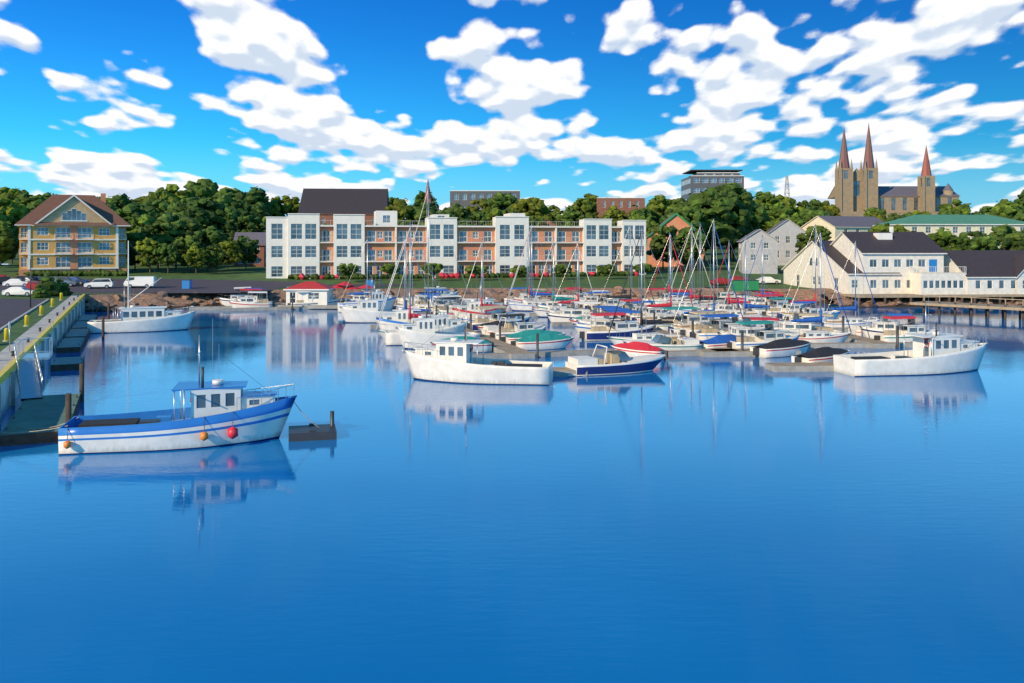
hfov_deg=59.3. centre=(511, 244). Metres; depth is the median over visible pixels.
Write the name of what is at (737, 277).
car
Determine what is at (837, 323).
boat
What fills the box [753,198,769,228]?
tree
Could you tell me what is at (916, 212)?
tree
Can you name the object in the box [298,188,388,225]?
dark hall roof
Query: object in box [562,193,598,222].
tree
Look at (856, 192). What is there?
cathedral
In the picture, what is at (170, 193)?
tree
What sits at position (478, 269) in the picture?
tree
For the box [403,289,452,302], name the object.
boat
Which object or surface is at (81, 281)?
car
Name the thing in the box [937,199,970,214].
tree
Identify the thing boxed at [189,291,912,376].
marina floats
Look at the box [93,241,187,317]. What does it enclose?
fishing boat mast
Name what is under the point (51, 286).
tree
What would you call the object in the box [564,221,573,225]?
tree
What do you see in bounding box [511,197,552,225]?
tree
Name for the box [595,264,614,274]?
tree
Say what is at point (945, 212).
tree
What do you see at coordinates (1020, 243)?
tree
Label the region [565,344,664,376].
navy speed boat
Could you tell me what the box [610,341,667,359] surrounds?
runabout
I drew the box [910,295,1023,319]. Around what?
timber wharf
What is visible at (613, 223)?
tree
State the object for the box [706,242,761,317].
boat
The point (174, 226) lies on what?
tree
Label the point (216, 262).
tree
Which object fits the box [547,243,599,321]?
boat
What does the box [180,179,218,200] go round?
tree
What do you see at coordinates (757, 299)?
boat
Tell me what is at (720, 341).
runabout
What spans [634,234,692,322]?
boat
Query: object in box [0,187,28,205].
tree
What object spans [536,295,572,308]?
boat
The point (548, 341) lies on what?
boat
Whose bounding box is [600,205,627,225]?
tree
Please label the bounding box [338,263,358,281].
tree
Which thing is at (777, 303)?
boat
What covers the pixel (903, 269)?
peakes quay building
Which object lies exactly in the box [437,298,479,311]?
boat
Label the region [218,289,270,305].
boat
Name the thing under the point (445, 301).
boat
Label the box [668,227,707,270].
tree
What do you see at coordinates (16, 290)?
car
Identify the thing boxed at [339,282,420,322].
boat
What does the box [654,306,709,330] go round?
boat
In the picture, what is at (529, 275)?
boat
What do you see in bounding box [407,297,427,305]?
boat
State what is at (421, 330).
boat
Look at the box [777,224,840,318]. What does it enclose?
boat
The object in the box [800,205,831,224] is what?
tree
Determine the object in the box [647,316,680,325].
boat
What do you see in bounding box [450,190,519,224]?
dark block
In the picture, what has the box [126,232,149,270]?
tree
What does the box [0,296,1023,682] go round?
water
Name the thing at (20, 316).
parking kerb
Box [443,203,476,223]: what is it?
tree
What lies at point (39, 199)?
tree
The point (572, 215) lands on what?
tree
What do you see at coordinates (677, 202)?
tree
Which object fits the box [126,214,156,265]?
tree
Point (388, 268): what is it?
tree
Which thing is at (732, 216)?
tree
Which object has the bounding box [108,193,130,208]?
tree
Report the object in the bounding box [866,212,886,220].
tree
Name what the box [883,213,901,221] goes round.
tree
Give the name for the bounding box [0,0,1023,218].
sky
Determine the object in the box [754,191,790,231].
tree
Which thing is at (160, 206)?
tree
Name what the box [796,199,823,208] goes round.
tree
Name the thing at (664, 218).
tree
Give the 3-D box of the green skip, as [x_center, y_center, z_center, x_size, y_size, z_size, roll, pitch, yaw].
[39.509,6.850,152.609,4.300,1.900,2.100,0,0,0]
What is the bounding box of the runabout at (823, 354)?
[791,347,849,362]
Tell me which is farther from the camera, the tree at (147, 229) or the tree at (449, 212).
the tree at (449, 212)
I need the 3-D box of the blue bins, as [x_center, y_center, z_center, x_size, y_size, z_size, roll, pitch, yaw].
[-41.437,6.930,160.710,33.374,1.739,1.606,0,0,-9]
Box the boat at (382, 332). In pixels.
[376,222,449,339]
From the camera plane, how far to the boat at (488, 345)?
83.82 m
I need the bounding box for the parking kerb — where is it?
[0,299,48,330]
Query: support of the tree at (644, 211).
on the ground
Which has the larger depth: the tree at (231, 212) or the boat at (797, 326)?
the tree at (231, 212)
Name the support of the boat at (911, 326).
on the water
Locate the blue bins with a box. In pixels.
[182,279,373,288]
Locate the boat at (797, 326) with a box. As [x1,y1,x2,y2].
[761,313,844,333]
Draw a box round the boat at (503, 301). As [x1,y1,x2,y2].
[501,287,541,304]
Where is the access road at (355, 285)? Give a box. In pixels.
[272,284,415,287]
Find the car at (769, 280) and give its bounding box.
[755,277,780,283]
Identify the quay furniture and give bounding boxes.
[1,258,78,355]
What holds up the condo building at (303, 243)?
on the ground
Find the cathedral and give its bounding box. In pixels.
[827,124,960,216]
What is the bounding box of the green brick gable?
[646,213,703,266]
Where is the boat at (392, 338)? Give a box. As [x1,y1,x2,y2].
[385,291,467,345]
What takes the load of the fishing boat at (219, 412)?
on the water
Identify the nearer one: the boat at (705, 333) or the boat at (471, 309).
the boat at (705, 333)
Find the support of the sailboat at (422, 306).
on the water
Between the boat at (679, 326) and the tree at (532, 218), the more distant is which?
the tree at (532, 218)
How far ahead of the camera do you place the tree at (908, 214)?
394.02 m
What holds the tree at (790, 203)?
on the ground
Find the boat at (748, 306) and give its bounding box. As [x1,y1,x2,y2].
[719,235,782,326]
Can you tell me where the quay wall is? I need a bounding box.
[0,294,84,424]
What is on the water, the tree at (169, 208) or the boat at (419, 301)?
the boat at (419, 301)
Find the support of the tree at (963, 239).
on the ground
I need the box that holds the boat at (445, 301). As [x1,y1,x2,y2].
[415,293,453,305]
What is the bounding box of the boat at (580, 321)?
[576,307,629,323]
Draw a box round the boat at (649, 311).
[626,301,669,319]
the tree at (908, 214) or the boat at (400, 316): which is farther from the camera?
the tree at (908, 214)
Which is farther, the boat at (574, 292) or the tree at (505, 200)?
the tree at (505, 200)
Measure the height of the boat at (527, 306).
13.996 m
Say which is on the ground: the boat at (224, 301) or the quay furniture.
the quay furniture
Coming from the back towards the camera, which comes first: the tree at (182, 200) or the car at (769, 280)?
the tree at (182, 200)
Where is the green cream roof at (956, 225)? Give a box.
[872,215,1023,247]
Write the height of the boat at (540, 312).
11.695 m
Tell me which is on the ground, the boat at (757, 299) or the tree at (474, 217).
the tree at (474, 217)
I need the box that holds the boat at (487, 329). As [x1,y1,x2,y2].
[482,317,542,334]
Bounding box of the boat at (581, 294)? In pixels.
[567,288,589,298]
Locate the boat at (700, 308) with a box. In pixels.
[674,223,735,315]
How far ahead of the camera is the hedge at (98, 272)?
186.37 m
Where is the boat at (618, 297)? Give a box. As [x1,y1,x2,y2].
[597,225,654,311]
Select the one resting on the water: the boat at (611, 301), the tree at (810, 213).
the boat at (611, 301)
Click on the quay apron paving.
(6, 358)
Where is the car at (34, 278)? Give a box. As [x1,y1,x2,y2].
[16,276,39,281]
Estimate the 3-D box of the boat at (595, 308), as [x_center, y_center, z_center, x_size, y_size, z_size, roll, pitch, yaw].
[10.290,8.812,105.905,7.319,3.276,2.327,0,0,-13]
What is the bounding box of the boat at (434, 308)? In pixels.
[427,295,466,313]
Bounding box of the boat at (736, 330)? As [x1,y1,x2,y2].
[717,317,779,336]
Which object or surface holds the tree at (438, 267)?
on the ground
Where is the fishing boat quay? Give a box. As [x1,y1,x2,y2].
[87,287,195,333]
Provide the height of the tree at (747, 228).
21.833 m
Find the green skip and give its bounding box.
[731,280,758,290]
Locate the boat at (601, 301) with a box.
[579,291,627,308]
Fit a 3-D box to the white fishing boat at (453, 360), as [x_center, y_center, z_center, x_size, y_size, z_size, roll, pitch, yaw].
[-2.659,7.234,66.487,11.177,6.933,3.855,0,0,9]
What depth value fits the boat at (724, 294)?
154.00 m
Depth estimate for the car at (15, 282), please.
157.17 m
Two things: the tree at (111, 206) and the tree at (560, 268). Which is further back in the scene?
the tree at (111, 206)
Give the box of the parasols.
[333,281,373,288]
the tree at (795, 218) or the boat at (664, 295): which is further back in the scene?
the tree at (795, 218)
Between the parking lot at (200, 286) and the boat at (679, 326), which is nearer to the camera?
the boat at (679, 326)
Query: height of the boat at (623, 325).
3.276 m
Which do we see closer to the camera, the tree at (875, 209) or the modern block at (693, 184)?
the tree at (875, 209)
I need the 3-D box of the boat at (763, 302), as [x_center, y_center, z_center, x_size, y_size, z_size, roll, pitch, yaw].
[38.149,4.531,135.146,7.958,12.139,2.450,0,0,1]
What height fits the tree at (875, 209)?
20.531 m
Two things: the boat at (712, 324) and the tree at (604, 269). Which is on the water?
the boat at (712, 324)
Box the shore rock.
[85,286,834,311]
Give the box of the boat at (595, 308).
[570,306,620,323]
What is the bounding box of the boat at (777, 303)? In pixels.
[748,294,804,313]
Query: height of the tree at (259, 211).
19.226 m
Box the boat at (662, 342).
[622,329,701,350]
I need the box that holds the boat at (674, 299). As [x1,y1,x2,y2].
[648,232,699,303]
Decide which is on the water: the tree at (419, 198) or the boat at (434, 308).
the boat at (434, 308)
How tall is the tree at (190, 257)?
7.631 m
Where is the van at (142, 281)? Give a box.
[123,276,156,287]
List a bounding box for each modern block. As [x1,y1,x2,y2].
[681,175,743,199]
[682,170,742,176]
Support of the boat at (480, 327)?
on the water
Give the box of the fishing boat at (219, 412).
[58,335,296,454]
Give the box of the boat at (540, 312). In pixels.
[531,237,582,316]
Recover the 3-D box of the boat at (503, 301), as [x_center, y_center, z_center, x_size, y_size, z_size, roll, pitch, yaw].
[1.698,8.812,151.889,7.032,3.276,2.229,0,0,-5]
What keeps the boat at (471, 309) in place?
on the water
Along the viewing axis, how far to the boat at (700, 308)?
125.67 m
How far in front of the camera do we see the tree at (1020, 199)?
389.03 m
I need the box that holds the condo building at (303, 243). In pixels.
[266,211,646,278]
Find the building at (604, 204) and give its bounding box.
[596,197,644,218]
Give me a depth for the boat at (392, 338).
90.89 m
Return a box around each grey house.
[737,229,779,273]
[766,219,805,264]
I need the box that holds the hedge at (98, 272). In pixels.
[15,268,127,276]
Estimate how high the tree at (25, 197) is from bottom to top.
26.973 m
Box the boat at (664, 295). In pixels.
[642,288,688,304]
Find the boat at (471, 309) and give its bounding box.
[452,281,520,318]
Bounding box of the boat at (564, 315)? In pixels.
[546,301,600,322]
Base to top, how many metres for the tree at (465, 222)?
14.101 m
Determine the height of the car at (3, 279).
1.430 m
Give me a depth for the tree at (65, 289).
138.75 m
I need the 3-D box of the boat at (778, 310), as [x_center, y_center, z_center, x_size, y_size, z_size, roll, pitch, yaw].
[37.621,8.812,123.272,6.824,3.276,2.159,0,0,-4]
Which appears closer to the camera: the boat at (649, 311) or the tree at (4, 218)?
the boat at (649, 311)
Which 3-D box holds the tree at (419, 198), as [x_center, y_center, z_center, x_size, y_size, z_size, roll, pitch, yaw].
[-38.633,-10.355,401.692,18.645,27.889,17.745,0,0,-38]
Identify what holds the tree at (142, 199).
on the ground
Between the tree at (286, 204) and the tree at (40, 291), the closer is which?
the tree at (40, 291)
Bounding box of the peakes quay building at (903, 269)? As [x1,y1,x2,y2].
[781,227,1023,307]
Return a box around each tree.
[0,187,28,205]
[0,193,27,265]
[0,210,15,234]
[0,220,18,261]
[14,191,33,205]
[26,192,53,212]
[31,282,49,297]
[38,270,61,296]
[55,276,73,295]
[97,196,111,202]
[106,202,117,210]
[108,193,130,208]
[114,202,156,221]
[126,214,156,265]
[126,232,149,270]
[129,196,145,203]
[134,237,162,272]
[138,224,168,268]
[142,198,168,217]
[146,184,189,205]
[152,212,205,268]
[152,242,180,273]
[164,202,174,214]
[170,196,235,246]
[174,197,199,202]
[174,235,205,271]
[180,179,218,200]
[182,246,205,274]
[192,226,226,270]
[202,203,245,240]
[204,244,226,273]
[212,187,241,199]
[214,193,256,215]
[214,240,243,270]
[224,211,265,240]
[234,186,273,216]
[236,235,259,268]
[247,205,269,226]
[269,194,299,216]
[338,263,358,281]
[379,263,400,274]
[384,198,415,223]
[389,197,399,205]
[397,220,409,225]
[406,190,439,218]
[413,202,436,223]
[414,209,435,225]
[420,263,443,274]
[436,210,452,216]
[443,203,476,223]
[457,219,473,225]
[465,197,489,222]
[465,265,487,274]
[466,211,489,225]
[476,191,516,222]
[484,207,514,225]
[509,265,533,280]
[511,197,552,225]
[529,215,545,225]
[536,221,548,225]
[548,205,563,222]
[551,264,571,274]
[554,206,584,225]
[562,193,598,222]
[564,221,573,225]
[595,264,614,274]
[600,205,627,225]
[600,216,616,225]
[626,214,640,219]
[629,204,656,220]
[632,263,653,272]
[635,215,658,235]
[645,194,672,224]
[646,225,678,269]
[659,208,672,222]
[660,197,684,215]
[666,206,704,233]
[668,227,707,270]
[681,189,753,261]
[699,192,717,260]
[706,181,771,259]
[726,195,753,260]
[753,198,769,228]
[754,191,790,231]
[763,218,781,231]
[769,194,805,217]
[779,212,804,226]
[795,225,831,253]
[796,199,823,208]
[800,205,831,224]
[819,200,840,215]
[863,207,888,218]
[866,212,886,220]
[868,222,907,231]
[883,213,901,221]
[902,212,912,216]
[913,210,931,214]
[927,227,963,249]
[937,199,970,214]
[938,210,954,214]
[950,230,986,249]
[968,235,1001,249]
[971,206,993,214]
[983,199,1022,218]
[984,224,1023,249]
[1006,229,1023,249]
[1011,212,1023,220]
[1013,190,1023,211]
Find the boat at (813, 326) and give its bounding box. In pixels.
[758,317,823,328]
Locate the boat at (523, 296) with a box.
[512,288,551,300]
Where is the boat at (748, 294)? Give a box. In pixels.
[730,290,772,307]
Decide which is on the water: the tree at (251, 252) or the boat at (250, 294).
the boat at (250, 294)
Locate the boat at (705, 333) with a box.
[690,314,764,339]
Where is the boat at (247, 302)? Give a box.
[228,291,274,307]
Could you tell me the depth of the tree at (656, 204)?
401.73 m
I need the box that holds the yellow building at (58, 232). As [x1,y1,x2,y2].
[14,193,130,275]
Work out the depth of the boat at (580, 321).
101.98 m
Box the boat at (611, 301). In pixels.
[588,293,626,310]
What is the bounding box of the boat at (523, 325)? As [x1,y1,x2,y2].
[490,313,546,339]
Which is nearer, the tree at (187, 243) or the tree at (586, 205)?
the tree at (187, 243)
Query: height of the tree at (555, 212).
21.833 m
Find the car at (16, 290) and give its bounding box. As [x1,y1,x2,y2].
[2,286,34,295]
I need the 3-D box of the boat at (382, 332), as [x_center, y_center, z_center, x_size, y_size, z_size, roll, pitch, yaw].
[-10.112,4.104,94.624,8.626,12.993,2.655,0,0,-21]
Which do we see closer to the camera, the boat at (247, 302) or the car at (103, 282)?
the boat at (247, 302)
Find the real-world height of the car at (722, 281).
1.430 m
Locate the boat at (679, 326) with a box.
[668,219,742,332]
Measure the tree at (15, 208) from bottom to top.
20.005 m
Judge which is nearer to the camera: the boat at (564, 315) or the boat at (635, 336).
the boat at (635, 336)
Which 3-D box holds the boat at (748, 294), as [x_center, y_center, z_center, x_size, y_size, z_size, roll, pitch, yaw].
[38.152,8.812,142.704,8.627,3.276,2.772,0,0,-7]
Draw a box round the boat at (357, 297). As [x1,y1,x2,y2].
[342,289,380,301]
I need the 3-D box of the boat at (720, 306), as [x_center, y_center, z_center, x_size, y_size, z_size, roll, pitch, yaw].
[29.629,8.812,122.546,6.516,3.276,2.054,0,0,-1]
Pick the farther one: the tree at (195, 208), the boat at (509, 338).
the tree at (195, 208)
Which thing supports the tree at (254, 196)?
on the ground
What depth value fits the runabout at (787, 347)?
80.57 m
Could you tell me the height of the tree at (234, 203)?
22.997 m
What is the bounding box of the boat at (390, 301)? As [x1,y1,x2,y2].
[338,270,396,311]
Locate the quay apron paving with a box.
[0,295,80,370]
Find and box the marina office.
[274,281,342,308]
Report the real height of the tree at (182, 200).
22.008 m
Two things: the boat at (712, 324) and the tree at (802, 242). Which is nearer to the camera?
the boat at (712, 324)
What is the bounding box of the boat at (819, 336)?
[781,232,851,342]
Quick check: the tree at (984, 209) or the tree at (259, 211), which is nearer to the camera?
the tree at (259, 211)
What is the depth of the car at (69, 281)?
159.47 m
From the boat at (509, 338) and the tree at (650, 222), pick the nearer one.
the boat at (509, 338)
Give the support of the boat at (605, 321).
on the water
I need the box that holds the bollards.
[3,293,62,341]
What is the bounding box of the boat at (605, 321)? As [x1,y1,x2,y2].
[573,310,639,336]
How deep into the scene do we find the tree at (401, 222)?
261.46 m
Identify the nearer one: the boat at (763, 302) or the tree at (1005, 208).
the boat at (763, 302)
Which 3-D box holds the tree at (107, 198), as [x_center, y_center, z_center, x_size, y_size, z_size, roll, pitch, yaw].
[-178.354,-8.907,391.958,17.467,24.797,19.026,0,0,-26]
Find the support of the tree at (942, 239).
on the ground
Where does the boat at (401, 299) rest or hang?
on the water
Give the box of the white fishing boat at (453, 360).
[402,307,552,384]
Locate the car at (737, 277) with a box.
[729,276,750,280]
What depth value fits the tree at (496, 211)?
310.52 m
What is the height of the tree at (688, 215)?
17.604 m
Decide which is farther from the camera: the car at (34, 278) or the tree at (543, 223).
the tree at (543, 223)
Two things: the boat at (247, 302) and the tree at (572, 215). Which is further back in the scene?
the tree at (572, 215)
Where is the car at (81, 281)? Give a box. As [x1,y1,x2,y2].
[69,277,88,284]
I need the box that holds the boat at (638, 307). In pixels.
[613,299,644,317]
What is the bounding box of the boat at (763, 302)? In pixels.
[741,235,788,310]
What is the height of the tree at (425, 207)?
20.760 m
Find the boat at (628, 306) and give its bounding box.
[604,300,633,311]
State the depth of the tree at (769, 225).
255.68 m
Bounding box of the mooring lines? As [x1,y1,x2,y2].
[0,396,317,432]
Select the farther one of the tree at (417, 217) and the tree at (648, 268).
the tree at (417, 217)
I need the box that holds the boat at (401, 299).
[397,268,458,304]
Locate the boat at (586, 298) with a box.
[576,290,608,301]
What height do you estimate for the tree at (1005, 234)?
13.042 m
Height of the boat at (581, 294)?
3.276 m
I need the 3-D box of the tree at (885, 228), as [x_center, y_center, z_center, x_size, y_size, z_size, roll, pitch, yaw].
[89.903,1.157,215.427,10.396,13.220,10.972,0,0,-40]
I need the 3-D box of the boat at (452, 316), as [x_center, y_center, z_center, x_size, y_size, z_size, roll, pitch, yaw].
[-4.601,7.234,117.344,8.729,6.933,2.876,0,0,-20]
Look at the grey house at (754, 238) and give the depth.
204.37 m
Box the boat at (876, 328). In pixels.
[859,313,912,338]
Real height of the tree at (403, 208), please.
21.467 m
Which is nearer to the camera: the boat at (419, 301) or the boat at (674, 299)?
the boat at (419, 301)
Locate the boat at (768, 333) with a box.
[727,320,799,348]
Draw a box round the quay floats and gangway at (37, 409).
[0,304,336,445]
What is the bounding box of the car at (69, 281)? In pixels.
[54,277,78,286]
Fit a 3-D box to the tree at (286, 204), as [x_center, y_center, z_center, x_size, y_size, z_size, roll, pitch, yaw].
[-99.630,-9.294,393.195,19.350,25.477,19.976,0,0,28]
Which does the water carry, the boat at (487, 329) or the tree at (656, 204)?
the boat at (487, 329)
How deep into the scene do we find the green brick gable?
234.29 m
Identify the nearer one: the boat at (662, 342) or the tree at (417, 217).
the boat at (662, 342)
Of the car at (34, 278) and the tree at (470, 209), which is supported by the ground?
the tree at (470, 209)
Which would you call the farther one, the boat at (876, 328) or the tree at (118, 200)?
the tree at (118, 200)
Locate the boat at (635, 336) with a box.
[607,226,686,344]
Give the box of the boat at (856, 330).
[848,317,876,336]
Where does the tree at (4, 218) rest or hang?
on the ground
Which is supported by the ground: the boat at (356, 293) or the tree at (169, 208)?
the tree at (169, 208)
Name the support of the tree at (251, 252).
on the ground
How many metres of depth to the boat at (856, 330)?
97.03 m
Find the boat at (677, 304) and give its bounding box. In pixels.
[658,231,716,310]
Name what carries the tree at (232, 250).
on the ground
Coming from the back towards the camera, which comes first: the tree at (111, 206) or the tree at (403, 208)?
the tree at (111, 206)
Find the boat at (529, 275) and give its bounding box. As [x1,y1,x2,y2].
[507,227,556,303]
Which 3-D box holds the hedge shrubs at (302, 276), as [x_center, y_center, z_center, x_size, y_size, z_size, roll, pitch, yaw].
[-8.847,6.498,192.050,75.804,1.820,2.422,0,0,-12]
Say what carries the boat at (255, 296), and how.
on the water
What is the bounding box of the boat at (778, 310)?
[762,297,809,315]
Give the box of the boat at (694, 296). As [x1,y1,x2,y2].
[666,222,722,313]
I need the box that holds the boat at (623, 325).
[580,312,654,340]
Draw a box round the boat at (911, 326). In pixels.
[874,316,937,341]
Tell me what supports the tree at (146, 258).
on the ground
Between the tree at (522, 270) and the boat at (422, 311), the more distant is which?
the tree at (522, 270)
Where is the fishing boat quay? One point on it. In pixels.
(133, 319)
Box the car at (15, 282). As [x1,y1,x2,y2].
[2,279,27,286]
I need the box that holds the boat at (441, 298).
[429,297,466,313]
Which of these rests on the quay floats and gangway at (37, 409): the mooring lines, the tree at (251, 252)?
the mooring lines
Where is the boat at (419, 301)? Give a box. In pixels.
[411,291,450,305]
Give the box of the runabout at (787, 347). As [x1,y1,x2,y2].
[750,338,810,357]
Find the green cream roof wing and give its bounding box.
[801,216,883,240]
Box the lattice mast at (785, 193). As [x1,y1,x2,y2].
[784,176,789,197]
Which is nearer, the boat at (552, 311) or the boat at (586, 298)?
the boat at (552, 311)
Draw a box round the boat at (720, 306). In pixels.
[706,297,744,310]
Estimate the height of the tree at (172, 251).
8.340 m
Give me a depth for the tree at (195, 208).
232.08 m
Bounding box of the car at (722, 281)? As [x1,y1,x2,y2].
[710,278,729,284]
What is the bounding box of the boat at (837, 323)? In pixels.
[821,241,880,327]
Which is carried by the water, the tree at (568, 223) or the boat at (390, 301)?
the boat at (390, 301)
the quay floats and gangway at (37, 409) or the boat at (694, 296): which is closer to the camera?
the quay floats and gangway at (37, 409)
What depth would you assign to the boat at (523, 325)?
93.24 m
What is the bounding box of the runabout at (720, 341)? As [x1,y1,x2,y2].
[699,334,754,348]
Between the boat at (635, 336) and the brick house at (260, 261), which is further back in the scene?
the brick house at (260, 261)
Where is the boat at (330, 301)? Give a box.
[288,291,341,304]
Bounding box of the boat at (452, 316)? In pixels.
[445,286,507,318]
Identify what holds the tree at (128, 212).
on the ground
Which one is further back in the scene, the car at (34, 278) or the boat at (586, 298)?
the car at (34, 278)
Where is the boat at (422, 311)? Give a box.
[376,234,435,323]
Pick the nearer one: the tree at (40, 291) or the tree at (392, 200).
the tree at (40, 291)
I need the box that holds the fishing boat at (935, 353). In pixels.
[833,292,987,376]
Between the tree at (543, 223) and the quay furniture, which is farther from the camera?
the tree at (543, 223)
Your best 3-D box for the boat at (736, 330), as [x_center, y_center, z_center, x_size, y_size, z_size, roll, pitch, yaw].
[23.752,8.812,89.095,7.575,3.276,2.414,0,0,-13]
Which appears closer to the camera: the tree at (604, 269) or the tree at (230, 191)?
the tree at (604, 269)
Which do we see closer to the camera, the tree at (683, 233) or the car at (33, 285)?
the car at (33, 285)
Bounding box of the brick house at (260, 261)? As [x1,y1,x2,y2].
[233,232,265,266]
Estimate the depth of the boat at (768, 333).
84.34 m
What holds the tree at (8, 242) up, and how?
on the ground
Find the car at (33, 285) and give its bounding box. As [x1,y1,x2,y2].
[25,282,39,289]
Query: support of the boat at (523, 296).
on the water
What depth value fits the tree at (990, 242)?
173.94 m
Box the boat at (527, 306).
[506,223,566,310]
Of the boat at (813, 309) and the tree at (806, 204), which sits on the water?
the boat at (813, 309)
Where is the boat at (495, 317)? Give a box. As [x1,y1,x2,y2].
[467,305,530,331]
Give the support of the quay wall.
on the ground
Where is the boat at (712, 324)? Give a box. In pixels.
[680,310,755,336]
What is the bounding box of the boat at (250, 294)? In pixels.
[228,288,269,299]
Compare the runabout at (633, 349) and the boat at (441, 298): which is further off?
the boat at (441, 298)
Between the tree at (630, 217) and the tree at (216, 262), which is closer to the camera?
the tree at (216, 262)
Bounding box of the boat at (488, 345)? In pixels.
[430,336,493,352]
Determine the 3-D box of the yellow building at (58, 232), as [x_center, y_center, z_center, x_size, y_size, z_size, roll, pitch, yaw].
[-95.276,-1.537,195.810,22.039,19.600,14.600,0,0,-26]
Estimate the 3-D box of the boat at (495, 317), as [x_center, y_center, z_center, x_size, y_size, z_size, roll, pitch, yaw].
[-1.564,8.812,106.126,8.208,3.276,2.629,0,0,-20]
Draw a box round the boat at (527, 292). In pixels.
[508,240,552,302]
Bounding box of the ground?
[0,246,813,351]
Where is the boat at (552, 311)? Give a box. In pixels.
[548,304,589,312]
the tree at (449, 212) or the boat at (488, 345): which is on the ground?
the tree at (449, 212)
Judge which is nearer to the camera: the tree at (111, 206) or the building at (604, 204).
the tree at (111, 206)
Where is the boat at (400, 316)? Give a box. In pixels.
[375,287,420,329]
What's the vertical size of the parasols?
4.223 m
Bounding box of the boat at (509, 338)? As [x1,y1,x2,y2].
[501,329,565,343]
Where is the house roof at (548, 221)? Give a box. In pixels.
[541,219,556,225]
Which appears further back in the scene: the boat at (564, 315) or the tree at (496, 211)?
the tree at (496, 211)
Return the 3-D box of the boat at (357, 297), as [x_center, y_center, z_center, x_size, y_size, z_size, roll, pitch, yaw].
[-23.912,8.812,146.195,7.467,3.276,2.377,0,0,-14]
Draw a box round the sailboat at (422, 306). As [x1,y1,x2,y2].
[394,184,470,308]
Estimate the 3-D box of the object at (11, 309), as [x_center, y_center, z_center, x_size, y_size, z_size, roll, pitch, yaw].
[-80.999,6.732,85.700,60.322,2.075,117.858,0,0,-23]
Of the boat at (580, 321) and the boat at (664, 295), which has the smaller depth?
the boat at (580, 321)
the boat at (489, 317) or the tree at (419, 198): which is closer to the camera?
the boat at (489, 317)
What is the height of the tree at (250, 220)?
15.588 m
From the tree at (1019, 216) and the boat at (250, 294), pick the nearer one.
the boat at (250, 294)
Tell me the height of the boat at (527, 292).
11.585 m
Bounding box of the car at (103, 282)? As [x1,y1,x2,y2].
[84,278,113,288]
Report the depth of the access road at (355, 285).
170.86 m
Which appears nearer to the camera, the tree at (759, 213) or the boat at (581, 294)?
the boat at (581, 294)
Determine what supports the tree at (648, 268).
on the ground
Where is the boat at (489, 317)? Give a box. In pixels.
[456,239,512,321]
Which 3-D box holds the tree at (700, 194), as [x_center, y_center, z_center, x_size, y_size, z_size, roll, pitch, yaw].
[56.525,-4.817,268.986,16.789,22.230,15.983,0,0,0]
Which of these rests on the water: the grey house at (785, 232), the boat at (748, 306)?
the boat at (748, 306)
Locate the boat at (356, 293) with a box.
[340,239,385,301]
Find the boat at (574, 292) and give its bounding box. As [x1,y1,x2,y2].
[565,287,593,297]
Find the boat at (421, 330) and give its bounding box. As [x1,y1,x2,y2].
[395,284,479,348]
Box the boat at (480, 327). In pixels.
[475,321,506,331]
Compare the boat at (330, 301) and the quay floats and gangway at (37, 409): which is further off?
the boat at (330, 301)
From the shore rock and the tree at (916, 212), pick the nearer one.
the shore rock
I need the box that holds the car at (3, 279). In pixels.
[0,276,14,283]
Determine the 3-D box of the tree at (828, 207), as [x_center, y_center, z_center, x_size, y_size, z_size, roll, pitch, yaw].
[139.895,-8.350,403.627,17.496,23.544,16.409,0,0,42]
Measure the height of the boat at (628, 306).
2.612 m
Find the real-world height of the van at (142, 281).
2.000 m
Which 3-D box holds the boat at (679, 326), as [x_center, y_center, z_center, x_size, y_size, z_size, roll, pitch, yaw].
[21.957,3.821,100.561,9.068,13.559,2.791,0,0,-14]
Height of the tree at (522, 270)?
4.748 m
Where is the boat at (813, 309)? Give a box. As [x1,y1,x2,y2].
[784,301,833,323]
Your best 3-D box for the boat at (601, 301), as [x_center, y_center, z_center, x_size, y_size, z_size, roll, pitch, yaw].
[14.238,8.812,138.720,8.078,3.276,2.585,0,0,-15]
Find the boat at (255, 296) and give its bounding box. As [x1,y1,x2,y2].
[236,290,274,302]
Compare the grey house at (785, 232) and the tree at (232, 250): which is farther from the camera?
the grey house at (785, 232)
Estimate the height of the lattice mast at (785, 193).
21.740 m
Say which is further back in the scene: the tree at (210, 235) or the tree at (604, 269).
the tree at (210, 235)
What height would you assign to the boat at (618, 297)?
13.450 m
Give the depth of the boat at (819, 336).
89.43 m
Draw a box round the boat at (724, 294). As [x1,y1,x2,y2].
[698,286,742,300]
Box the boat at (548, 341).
[511,333,573,349]
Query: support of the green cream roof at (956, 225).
on the ground
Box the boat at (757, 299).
[734,291,781,307]
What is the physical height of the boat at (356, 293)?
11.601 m
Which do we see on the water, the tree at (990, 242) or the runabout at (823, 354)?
the runabout at (823, 354)
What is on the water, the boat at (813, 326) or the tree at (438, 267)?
the boat at (813, 326)
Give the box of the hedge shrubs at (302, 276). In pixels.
[288,271,638,279]
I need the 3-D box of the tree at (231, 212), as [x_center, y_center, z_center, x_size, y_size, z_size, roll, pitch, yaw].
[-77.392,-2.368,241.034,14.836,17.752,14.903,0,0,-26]
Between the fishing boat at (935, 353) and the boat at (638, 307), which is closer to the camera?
the fishing boat at (935, 353)
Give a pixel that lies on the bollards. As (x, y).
(6, 330)
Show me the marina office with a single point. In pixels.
(321, 292)

